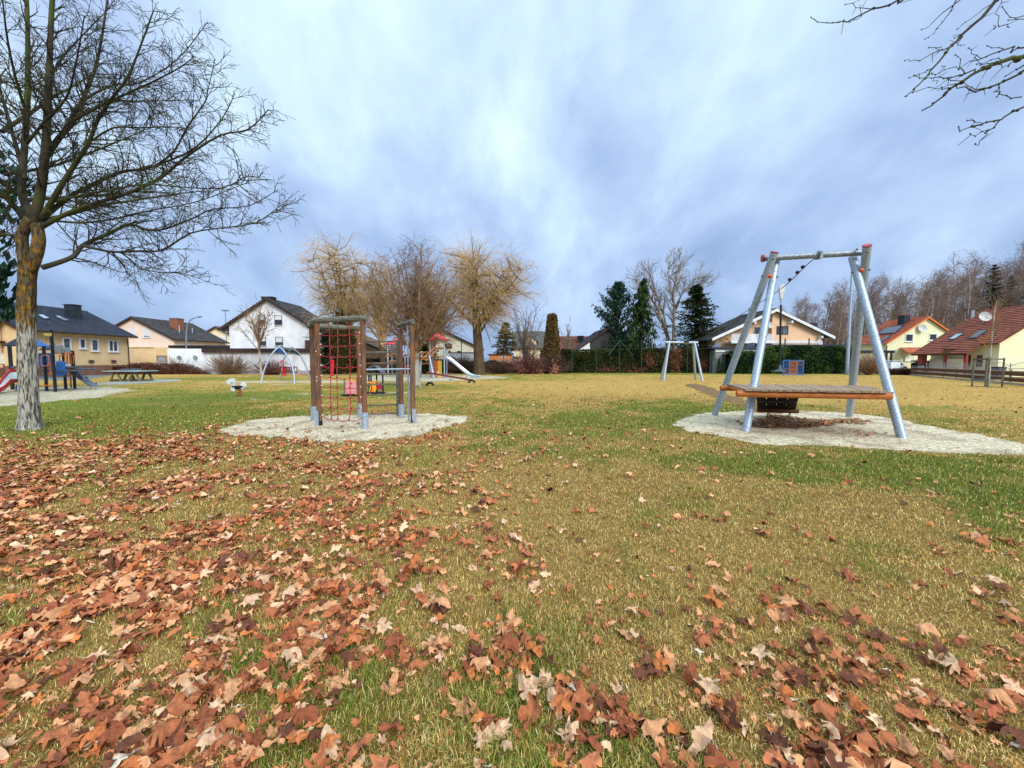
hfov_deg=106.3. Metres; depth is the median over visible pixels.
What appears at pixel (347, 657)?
dry leaf
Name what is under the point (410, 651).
dry leaf
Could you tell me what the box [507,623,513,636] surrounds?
dry leaf
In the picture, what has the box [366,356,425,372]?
bare shrub
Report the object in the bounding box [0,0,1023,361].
sky
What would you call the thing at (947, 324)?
birch tree
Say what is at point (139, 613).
dry leaf
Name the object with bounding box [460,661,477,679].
dry leaf
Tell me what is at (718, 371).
conifer sapling
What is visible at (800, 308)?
bare tree
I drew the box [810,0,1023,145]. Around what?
overhanging tree
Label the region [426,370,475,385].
seesaw
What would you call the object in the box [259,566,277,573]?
dry leaf
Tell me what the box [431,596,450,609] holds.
dry leaf
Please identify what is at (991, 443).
gravel stones
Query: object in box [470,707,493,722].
dry leaf
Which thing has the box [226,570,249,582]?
dry leaf
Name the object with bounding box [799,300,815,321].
bare tree
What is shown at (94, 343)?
window
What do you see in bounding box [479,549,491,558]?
dry leaf
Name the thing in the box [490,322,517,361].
spruce tree
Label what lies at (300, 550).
dry leaf
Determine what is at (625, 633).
dry leaf
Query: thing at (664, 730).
dry leaf
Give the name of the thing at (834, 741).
dry leaf
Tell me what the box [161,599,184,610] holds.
dry leaf
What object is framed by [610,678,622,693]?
dry leaf
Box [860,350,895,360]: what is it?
pergola
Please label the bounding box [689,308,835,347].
apricot house
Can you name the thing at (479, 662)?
dry leaf
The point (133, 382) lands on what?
concrete pad
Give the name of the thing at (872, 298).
bare tree
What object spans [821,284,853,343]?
bare tree
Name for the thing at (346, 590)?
dry leaf
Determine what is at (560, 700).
dry leaf
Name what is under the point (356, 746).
dry leaf
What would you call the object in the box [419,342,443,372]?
spruce tree
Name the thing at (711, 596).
dry leaf
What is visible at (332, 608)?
dry leaf
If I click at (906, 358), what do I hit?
garage door
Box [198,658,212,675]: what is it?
dry leaf
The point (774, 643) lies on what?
dry leaf
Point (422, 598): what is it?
dry leaf
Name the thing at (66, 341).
window
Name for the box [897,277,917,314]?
birch tree
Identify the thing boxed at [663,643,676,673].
dry leaf
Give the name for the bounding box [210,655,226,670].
dry leaf
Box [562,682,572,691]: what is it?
dry leaf
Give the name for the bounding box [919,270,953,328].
bare tree
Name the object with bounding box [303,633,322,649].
dry leaf
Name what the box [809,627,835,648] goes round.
dry leaf
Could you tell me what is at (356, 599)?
dry leaf
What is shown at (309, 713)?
dry leaf
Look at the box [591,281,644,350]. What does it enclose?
pine tree
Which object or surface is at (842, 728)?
dry leaf
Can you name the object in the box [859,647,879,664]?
dry leaf
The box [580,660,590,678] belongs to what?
dry leaf
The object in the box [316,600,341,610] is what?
dry leaf
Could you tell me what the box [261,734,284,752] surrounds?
dry leaf
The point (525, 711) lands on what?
dry leaf
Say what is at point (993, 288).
fir tree
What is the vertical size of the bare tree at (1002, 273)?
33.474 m
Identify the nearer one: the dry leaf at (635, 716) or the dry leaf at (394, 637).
the dry leaf at (635, 716)
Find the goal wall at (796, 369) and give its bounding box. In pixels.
[782,360,803,375]
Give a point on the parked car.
(903, 366)
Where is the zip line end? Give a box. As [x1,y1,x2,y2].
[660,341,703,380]
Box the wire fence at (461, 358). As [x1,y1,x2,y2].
[419,338,533,369]
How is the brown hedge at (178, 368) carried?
on the ground at (596, 391)
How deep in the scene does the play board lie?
16.30 m
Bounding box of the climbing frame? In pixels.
[306,315,416,428]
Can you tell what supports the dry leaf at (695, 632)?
on the ground at (596, 391)
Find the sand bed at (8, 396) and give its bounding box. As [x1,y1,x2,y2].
[0,386,133,405]
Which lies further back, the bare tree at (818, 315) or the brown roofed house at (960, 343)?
the bare tree at (818, 315)
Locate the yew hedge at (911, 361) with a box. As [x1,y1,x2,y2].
[910,360,928,371]
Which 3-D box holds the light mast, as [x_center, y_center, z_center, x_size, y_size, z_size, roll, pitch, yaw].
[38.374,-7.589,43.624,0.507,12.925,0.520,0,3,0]
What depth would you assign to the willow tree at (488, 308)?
40.26 m
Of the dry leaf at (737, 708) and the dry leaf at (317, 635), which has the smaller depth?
the dry leaf at (737, 708)
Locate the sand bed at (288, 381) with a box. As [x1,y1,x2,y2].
[219,381,381,384]
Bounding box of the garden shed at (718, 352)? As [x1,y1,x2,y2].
[705,343,756,372]
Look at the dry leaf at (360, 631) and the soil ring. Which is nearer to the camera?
the dry leaf at (360, 631)
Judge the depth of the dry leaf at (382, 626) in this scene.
2.13 m
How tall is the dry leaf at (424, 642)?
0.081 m
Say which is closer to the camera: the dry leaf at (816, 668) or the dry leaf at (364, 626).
the dry leaf at (816, 668)
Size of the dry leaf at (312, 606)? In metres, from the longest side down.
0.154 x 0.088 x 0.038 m
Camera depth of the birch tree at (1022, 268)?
101.28 m
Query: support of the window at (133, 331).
in the house at (154, 340)
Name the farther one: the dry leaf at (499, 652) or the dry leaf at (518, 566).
the dry leaf at (518, 566)
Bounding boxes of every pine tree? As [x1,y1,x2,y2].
[0,149,35,323]
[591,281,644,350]
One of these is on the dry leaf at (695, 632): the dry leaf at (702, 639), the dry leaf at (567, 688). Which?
the dry leaf at (702, 639)
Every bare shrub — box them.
[155,356,201,370]
[193,350,256,373]
[248,359,290,374]
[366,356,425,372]
[437,355,485,373]
[484,359,516,373]
[505,350,552,373]
[531,348,575,373]
[848,351,891,374]
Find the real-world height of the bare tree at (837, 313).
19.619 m
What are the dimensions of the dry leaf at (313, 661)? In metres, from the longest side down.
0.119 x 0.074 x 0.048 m
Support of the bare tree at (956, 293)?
on the ground at (596, 391)
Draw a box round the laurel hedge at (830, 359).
[724,344,851,373]
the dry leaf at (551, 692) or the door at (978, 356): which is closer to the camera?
the dry leaf at (551, 692)
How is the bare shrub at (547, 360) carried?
on the ground at (596, 391)
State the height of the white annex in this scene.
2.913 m
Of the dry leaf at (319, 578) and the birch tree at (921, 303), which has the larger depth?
the birch tree at (921, 303)
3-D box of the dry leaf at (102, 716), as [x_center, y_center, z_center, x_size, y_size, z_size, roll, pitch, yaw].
[-1.691,1.364,1.583,0.117,0.041,0.107,-2,4,-24]
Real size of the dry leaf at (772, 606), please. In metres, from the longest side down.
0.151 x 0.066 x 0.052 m
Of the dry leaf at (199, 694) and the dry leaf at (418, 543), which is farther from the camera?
the dry leaf at (418, 543)
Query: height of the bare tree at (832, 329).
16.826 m
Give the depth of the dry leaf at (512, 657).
1.93 m
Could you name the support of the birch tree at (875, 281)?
on the ground at (596, 391)
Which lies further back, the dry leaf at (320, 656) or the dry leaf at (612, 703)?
the dry leaf at (320, 656)
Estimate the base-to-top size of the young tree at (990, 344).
5.353 m
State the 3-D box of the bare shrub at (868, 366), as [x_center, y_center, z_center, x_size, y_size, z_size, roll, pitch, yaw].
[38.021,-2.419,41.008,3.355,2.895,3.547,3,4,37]
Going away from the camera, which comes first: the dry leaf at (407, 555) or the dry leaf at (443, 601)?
the dry leaf at (443, 601)
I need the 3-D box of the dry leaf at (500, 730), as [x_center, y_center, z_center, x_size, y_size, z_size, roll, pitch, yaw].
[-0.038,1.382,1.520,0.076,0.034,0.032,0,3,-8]
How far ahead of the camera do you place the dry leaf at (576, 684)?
1.76 m
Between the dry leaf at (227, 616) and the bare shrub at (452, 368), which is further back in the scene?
the bare shrub at (452, 368)
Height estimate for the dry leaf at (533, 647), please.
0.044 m
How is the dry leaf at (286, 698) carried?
on the ground at (596, 391)
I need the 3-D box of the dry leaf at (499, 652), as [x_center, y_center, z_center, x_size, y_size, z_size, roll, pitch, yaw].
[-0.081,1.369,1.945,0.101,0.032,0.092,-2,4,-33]
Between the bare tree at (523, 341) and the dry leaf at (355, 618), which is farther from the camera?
the bare tree at (523, 341)
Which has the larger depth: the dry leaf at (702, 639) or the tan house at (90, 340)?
the tan house at (90, 340)
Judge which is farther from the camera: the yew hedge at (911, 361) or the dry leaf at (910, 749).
the yew hedge at (911, 361)
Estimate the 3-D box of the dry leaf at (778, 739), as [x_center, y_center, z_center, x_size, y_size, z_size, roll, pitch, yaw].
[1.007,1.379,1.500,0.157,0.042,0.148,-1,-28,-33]
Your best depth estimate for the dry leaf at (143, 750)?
1.46 m
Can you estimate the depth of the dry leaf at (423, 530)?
3.31 m
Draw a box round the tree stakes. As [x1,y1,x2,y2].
[971,358,1004,386]
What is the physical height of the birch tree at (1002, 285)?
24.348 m
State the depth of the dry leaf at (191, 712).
1.61 m
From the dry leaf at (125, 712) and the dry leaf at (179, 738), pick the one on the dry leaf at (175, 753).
the dry leaf at (179, 738)
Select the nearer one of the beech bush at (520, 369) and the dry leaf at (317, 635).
the dry leaf at (317, 635)
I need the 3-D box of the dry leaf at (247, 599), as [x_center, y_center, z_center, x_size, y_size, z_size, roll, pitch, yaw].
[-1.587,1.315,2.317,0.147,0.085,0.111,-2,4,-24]
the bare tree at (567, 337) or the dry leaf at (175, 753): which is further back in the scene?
the bare tree at (567, 337)
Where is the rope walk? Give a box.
[280,360,333,375]
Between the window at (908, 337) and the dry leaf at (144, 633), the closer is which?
the dry leaf at (144, 633)
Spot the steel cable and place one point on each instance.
(802, 267)
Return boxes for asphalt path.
[39,374,110,379]
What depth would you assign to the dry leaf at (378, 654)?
1.93 m
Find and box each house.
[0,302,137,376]
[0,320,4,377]
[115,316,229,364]
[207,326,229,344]
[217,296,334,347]
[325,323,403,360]
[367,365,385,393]
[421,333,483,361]
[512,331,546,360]
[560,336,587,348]
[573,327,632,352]
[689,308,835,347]
[852,315,948,368]
[911,305,1023,376]
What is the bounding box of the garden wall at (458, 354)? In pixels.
[448,352,473,361]
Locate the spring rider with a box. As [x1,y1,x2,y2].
[226,378,246,396]
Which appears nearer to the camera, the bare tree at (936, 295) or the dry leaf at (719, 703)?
the dry leaf at (719, 703)
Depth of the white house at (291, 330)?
45.72 m
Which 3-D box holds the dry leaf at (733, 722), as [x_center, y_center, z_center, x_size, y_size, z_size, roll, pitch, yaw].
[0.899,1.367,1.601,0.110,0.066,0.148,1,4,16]
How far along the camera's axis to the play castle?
34.23 m
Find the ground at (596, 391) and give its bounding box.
[0,373,1023,767]
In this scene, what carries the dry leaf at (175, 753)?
on the ground at (596, 391)
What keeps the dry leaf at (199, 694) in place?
on the dry leaf at (200, 687)
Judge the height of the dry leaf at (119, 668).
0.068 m
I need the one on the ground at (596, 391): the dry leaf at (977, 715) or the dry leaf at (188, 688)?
the dry leaf at (977, 715)
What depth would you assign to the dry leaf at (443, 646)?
1.98 m
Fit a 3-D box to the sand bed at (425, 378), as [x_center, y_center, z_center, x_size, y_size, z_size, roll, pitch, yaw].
[-7.097,-0.613,35.203,13.260,0.001,14.361,-2,4,-24]
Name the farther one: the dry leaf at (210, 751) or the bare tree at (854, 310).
the bare tree at (854, 310)
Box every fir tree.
[969,287,980,314]
[981,264,1003,309]
[1001,276,1022,307]
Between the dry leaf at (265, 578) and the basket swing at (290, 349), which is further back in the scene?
the basket swing at (290, 349)
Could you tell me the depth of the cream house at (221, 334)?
74.55 m
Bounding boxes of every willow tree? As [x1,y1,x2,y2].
[272,227,406,373]
[342,268,404,372]
[405,215,547,374]
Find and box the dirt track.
[685,384,780,413]
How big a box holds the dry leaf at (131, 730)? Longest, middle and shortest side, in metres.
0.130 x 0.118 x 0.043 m
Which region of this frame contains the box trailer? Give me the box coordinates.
[887,362,900,368]
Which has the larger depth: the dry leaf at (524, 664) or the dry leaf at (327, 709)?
the dry leaf at (524, 664)
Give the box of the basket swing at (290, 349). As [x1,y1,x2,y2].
[260,345,309,383]
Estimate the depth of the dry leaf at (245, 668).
1.84 m
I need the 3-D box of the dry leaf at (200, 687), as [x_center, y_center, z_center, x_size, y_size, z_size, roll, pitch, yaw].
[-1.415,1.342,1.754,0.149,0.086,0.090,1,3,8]
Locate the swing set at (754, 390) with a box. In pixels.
[711,244,907,437]
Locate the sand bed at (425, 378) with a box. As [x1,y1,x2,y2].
[367,375,505,381]
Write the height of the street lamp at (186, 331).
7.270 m
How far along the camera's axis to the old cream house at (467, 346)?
57.77 m
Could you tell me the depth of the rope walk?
37.91 m
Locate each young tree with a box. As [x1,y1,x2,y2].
[226,298,277,374]
[974,295,1008,386]
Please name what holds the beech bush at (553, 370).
on the ground at (596, 391)
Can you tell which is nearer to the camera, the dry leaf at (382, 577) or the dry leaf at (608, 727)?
the dry leaf at (608, 727)
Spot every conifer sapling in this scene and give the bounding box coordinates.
[716,357,721,373]
[720,353,725,373]
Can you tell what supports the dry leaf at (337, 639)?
on the ground at (596, 391)
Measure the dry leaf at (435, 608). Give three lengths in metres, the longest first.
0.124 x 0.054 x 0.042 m
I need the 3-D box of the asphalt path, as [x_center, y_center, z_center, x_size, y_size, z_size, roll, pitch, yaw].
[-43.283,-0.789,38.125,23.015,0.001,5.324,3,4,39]
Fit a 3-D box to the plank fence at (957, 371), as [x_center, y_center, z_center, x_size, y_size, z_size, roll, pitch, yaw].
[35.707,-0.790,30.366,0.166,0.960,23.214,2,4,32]
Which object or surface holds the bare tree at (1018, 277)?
on the ground at (596, 391)
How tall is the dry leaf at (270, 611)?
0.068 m
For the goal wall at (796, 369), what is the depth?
39.46 m
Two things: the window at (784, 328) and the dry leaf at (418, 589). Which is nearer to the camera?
the dry leaf at (418, 589)
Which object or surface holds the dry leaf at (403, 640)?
on the ground at (596, 391)
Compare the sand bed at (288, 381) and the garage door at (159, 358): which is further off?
the garage door at (159, 358)
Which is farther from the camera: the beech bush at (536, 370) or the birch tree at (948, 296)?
the birch tree at (948, 296)
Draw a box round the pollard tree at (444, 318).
[390,268,456,372]
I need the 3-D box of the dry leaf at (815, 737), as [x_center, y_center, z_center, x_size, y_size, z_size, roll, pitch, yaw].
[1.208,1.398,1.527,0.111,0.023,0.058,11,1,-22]
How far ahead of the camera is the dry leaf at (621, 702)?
1.63 m
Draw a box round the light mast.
[845,273,852,373]
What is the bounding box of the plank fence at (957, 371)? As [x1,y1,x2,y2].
[910,366,1023,384]
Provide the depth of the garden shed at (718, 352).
46.58 m
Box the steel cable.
[685,259,813,342]
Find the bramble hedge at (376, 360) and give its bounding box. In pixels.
[334,356,537,372]
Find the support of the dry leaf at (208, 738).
on the ground at (596, 391)
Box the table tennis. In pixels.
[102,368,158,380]
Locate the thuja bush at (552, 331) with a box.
[543,313,562,372]
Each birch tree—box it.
[792,292,812,321]
[805,303,821,322]
[829,291,854,343]
[831,278,855,342]
[852,272,891,335]
[863,272,892,331]
[863,293,896,329]
[873,270,926,324]
[884,275,913,318]
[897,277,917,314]
[904,270,944,319]
[912,281,932,315]
[916,266,958,322]
[930,253,969,328]
[930,272,962,329]
[940,272,977,328]
[947,256,987,325]
[953,264,987,324]
[972,260,1010,311]
[976,265,1016,307]
[984,233,1023,305]
[996,271,1023,307]
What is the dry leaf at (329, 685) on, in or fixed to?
on the ground at (596, 391)
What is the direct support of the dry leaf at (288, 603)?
on the fallen leaves
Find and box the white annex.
[167,349,204,369]
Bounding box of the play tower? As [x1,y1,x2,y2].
[0,330,98,391]
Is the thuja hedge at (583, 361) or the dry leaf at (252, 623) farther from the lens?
the thuja hedge at (583, 361)
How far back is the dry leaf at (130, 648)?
1.94 m
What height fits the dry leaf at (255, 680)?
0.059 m
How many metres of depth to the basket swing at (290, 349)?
26.80 m
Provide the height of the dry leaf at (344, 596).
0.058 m
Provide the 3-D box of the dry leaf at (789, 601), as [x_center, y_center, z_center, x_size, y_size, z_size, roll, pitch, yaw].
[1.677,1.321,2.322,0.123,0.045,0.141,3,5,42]
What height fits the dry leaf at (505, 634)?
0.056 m
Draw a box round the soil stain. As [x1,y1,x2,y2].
[741,414,872,428]
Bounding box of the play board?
[341,379,357,395]
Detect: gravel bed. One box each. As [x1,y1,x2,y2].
[219,413,467,443]
[672,411,1023,454]
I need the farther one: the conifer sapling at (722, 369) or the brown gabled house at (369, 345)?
the brown gabled house at (369, 345)
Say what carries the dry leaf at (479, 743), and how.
on the ground at (596, 391)
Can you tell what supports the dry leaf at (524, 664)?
on the ground at (596, 391)
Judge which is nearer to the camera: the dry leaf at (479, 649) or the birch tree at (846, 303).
the dry leaf at (479, 649)
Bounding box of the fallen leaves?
[0,377,1023,767]
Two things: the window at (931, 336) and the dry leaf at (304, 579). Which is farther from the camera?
the window at (931, 336)
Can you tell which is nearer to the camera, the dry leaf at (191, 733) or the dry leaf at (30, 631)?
the dry leaf at (191, 733)
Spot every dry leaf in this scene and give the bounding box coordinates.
[0,674,35,693]
[11,624,43,641]
[34,722,83,750]
[56,655,96,687]
[61,685,109,719]
[66,663,106,691]
[70,717,107,760]
[75,703,121,732]
[83,727,97,750]
[85,713,131,747]
[87,709,122,724]
[108,640,147,659]
[108,660,135,686]
[111,705,142,722]
[115,731,146,755]
[120,588,157,609]
[122,590,150,609]
[122,714,159,738]
[132,629,155,641]
[132,726,186,764]
[134,600,164,618]
[137,741,148,754]
[145,719,184,748]
[147,721,188,758]
[153,738,198,767]
[160,683,199,722]
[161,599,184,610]
[163,718,185,748]
[180,670,208,696]
[183,721,217,738]
[185,684,213,706]
[185,708,198,728]
[186,703,222,737]
[189,645,203,652]
[191,671,221,689]
[194,726,230,755]
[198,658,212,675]
[200,741,221,760]
[203,619,225,634]
[204,633,226,643]
[204,681,224,702]
[209,584,227,597]
[209,613,225,632]
[209,679,227,689]
[210,609,232,625]
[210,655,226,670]
[211,730,231,750]
[215,714,240,737]
[215,733,243,756]
[216,622,234,634]
[218,677,254,702]
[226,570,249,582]
[231,725,261,756]
[233,743,264,763]
[235,658,264,680]
[239,593,263,610]
[240,618,261,630]
[242,674,271,693]
[246,676,263,689]
[253,660,275,672]
[255,574,271,583]
[255,605,280,617]
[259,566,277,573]
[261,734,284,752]
[266,717,291,739]
[268,681,304,712]
[268,708,288,722]
[272,594,288,600]
[274,621,294,638]
[276,600,291,611]
[276,646,301,664]
[276,720,298,737]
[278,598,303,608]
[278,667,295,681]
[279,584,297,600]
[279,626,297,644]
[283,730,311,744]
[288,702,301,726]
[291,616,305,626]
[291,648,307,657]
[293,546,310,555]
[294,601,320,617]
[294,704,325,727]
[296,572,314,584]
[299,616,315,632]
[302,652,320,667]
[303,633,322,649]
[306,621,323,631]
[306,728,322,745]
[308,646,325,660]
[310,630,322,638]
[310,645,325,661]
[313,728,342,752]
[314,576,329,586]
[315,687,328,698]
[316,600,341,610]
[317,706,336,718]
[321,579,345,593]
[321,723,340,760]
[322,609,345,618]
[322,627,332,639]
[322,637,348,654]
[324,675,339,691]
[327,605,344,616]
[327,636,346,646]
[327,668,349,694]
[328,581,350,594]
[329,562,340,573]
[339,650,354,668]
[341,592,355,604]
[344,590,365,602]
[345,734,374,764]
[346,617,362,631]
[347,625,367,643]
[351,597,373,606]
[356,618,371,631]
[358,643,374,653]
[361,606,376,613]
[367,650,382,661]
[369,568,394,587]
[375,617,392,634]
[379,719,403,733]
[379,731,387,750]
[381,648,399,662]
[381,672,403,695]
[385,632,408,648]
[394,573,410,582]
[394,650,409,666]
[395,632,406,647]
[396,563,417,573]
[398,645,407,669]
[403,646,417,655]
[404,552,414,558]
[407,581,422,594]
[407,658,421,671]
[408,562,424,571]
[409,553,422,565]
[411,565,425,573]
[413,537,428,550]
[414,526,429,533]
[414,593,429,603]
[418,642,444,656]
[419,630,448,655]
[420,632,438,647]
[422,597,436,607]
[424,564,436,573]
[426,632,443,641]
[427,602,442,613]
[428,530,439,539]
[430,602,451,612]
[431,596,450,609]
[431,635,450,654]
[447,689,473,719]
[451,624,468,633]
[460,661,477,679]
[464,655,487,671]
[466,642,480,655]
[466,642,488,666]
[467,696,479,713]
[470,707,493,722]
[471,729,490,755]
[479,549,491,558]
[479,639,487,651]
[482,533,496,543]
[482,712,493,725]
[482,717,512,740]
[491,650,503,662]
[492,644,510,654]
[492,657,509,672]
[493,716,504,725]
[493,726,510,736]
[494,622,506,635]
[497,638,504,649]
[499,631,507,641]
[500,636,518,655]
[500,739,511,750]
[503,650,511,658]
[505,608,521,630]
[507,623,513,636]
[510,651,525,662]
[511,559,526,571]
[517,654,537,675]
[517,674,541,701]
[517,714,536,735]
[518,692,541,722]
[521,632,532,645]
[524,640,543,656]
[527,671,546,687]
[528,579,539,589]
[535,634,546,641]
[540,666,554,687]
[543,687,562,720]
[547,682,563,694]
[550,690,575,713]
[552,721,577,742]
[553,672,572,685]
[553,742,565,760]
[556,714,580,748]
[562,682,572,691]
[563,581,573,592]
[565,744,577,759]
[566,678,589,706]
[572,679,585,690]
[574,728,602,752]
[575,703,600,725]
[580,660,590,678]
[595,716,620,725]
[600,708,617,719]
[601,692,615,709]
[604,717,618,734]
[607,710,617,724]
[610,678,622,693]
[613,694,628,715]
[616,628,632,639]
[616,724,638,748]
[618,713,646,740]
[620,716,633,732]
[621,708,635,734]
[628,627,643,637]
[629,712,644,724]
[633,717,666,742]
[634,662,661,686]
[651,648,669,671]
[659,725,667,737]
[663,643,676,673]
[667,718,688,746]
[676,660,698,686]
[687,717,713,757]
[691,629,716,647]
[693,674,720,696]
[695,635,712,647]
[702,587,722,608]
[704,742,716,755]
[706,693,725,708]
[710,584,726,595]
[715,698,745,727]
[726,694,747,714]
[732,660,749,668]
[748,644,774,661]
[753,724,788,751]
[754,661,768,677]
[763,639,786,650]
[766,603,792,610]
[767,605,788,626]
[767,670,792,682]
[775,661,794,673]
[775,682,793,698]
[778,594,801,606]
[781,607,804,624]
[781,664,811,687]
[782,705,814,729]
[791,635,818,655]
[800,698,837,721]
[805,728,822,740]
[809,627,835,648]
[811,664,837,681]
[821,719,840,739]
[825,684,846,698]
[826,710,848,740]
[828,739,843,749]
[835,691,871,715]
[847,729,893,758]
[847,740,873,756]
[848,661,874,680]
[848,728,879,750]
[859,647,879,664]
[868,728,898,750]
[869,627,894,642]
[874,649,904,671]
[884,732,923,758]
[895,702,934,726]
[918,691,942,709]
[931,652,960,676]
[958,700,990,729]
[979,688,1016,710]
[986,721,1023,748]
[1000,682,1023,704]
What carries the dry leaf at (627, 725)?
on the ground at (596, 391)
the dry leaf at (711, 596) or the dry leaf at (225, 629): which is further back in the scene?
the dry leaf at (711, 596)
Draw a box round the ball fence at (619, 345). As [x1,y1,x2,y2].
[545,339,712,372]
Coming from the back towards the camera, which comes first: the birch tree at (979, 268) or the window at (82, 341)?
the birch tree at (979, 268)
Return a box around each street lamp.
[185,316,201,348]
[221,310,228,344]
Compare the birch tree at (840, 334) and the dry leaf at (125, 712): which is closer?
the dry leaf at (125, 712)
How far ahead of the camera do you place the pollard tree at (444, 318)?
43.48 m
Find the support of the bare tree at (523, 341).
on the ground at (596, 391)
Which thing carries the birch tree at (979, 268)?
on the ground at (596, 391)
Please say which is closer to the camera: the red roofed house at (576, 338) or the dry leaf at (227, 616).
the dry leaf at (227, 616)
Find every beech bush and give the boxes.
[515,358,529,373]
[530,360,545,373]
[548,359,560,373]
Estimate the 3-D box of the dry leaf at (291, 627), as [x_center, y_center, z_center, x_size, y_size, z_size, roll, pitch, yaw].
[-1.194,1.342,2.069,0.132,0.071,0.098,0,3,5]
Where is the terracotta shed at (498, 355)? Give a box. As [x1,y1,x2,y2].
[487,354,512,361]
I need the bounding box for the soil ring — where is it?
[969,386,1006,387]
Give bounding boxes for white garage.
[201,337,332,373]
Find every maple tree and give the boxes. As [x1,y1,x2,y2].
[0,0,307,430]
[329,233,487,387]
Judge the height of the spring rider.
0.766 m
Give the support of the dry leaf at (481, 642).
on the ground at (596, 391)
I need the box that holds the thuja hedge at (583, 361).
[540,346,714,372]
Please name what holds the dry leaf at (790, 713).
on the ground at (596, 391)
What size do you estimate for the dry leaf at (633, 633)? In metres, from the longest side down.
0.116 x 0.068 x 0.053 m
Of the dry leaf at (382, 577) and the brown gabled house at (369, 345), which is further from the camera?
the brown gabled house at (369, 345)
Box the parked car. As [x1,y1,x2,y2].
[875,361,906,372]
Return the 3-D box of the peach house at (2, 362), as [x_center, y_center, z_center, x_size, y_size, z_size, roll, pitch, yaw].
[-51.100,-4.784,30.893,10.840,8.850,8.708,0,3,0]
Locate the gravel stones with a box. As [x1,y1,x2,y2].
[217,411,1023,455]
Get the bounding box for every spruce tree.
[309,333,338,373]
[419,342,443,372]
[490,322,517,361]
[622,277,659,348]
[657,284,730,350]
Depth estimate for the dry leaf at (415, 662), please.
1.84 m
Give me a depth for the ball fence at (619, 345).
47.10 m
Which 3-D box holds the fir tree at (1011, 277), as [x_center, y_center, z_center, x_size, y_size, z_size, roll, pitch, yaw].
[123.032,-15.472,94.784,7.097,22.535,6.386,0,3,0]
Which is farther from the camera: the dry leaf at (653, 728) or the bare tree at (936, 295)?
the bare tree at (936, 295)
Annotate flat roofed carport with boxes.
[168,345,229,348]
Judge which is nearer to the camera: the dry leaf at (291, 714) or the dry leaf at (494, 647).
the dry leaf at (291, 714)
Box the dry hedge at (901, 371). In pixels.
[888,367,910,374]
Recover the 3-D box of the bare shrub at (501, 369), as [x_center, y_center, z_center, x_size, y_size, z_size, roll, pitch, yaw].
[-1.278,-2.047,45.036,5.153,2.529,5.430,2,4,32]
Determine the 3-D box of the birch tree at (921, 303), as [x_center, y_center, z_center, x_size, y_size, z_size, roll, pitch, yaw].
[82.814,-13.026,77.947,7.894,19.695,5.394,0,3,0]
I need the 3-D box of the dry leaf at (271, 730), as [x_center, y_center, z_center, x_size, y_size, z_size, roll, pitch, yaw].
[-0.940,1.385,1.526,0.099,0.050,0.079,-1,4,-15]
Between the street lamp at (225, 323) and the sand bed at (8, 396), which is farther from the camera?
the street lamp at (225, 323)
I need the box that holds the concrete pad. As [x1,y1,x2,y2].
[85,379,180,384]
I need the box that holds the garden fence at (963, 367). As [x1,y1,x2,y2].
[926,362,1023,375]
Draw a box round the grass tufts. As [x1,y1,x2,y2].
[0,373,1023,432]
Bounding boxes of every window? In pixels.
[61,337,72,349]
[78,338,87,349]
[90,339,99,351]
[108,340,119,352]
[128,329,135,337]
[142,329,150,337]
[176,355,182,360]
[192,355,198,360]
[261,337,265,345]
[274,315,282,325]
[275,337,282,345]
[753,327,759,338]
[776,326,788,334]
[905,334,913,341]
[929,334,937,340]
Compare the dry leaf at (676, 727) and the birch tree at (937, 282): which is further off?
the birch tree at (937, 282)
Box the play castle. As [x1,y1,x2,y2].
[386,333,479,378]
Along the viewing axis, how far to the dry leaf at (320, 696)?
1.70 m
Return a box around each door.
[0,353,4,363]
[156,356,166,363]
[904,357,913,360]
[976,355,982,366]
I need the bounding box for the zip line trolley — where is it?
[773,284,786,371]
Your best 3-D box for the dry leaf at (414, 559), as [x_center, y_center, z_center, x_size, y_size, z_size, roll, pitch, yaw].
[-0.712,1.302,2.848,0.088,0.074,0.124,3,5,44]
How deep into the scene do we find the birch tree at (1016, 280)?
97.95 m
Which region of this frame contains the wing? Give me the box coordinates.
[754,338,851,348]
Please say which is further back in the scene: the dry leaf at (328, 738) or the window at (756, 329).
the window at (756, 329)
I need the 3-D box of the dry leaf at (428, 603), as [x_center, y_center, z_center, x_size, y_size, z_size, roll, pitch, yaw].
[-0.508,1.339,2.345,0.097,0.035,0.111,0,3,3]
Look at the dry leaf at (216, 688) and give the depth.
1.69 m
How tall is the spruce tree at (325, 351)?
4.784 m
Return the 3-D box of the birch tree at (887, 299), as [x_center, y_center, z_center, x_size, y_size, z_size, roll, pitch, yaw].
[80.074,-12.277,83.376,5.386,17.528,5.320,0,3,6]
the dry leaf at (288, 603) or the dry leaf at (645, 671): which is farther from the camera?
the dry leaf at (288, 603)
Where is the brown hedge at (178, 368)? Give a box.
[112,362,208,373]
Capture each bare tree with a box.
[509,303,548,360]
[559,318,574,351]
[621,242,719,346]
[790,295,810,321]
[799,299,815,320]
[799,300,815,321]
[809,305,826,329]
[812,289,842,343]
[817,285,849,343]
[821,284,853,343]
[828,291,849,342]
[840,281,872,342]
[862,285,887,335]
[882,274,917,319]
[910,283,939,316]
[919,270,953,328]
[937,268,973,322]
[952,249,998,322]
[962,260,1002,317]
[966,261,1016,306]
[969,257,1023,311]
[1004,257,1023,304]
[1005,257,1023,306]

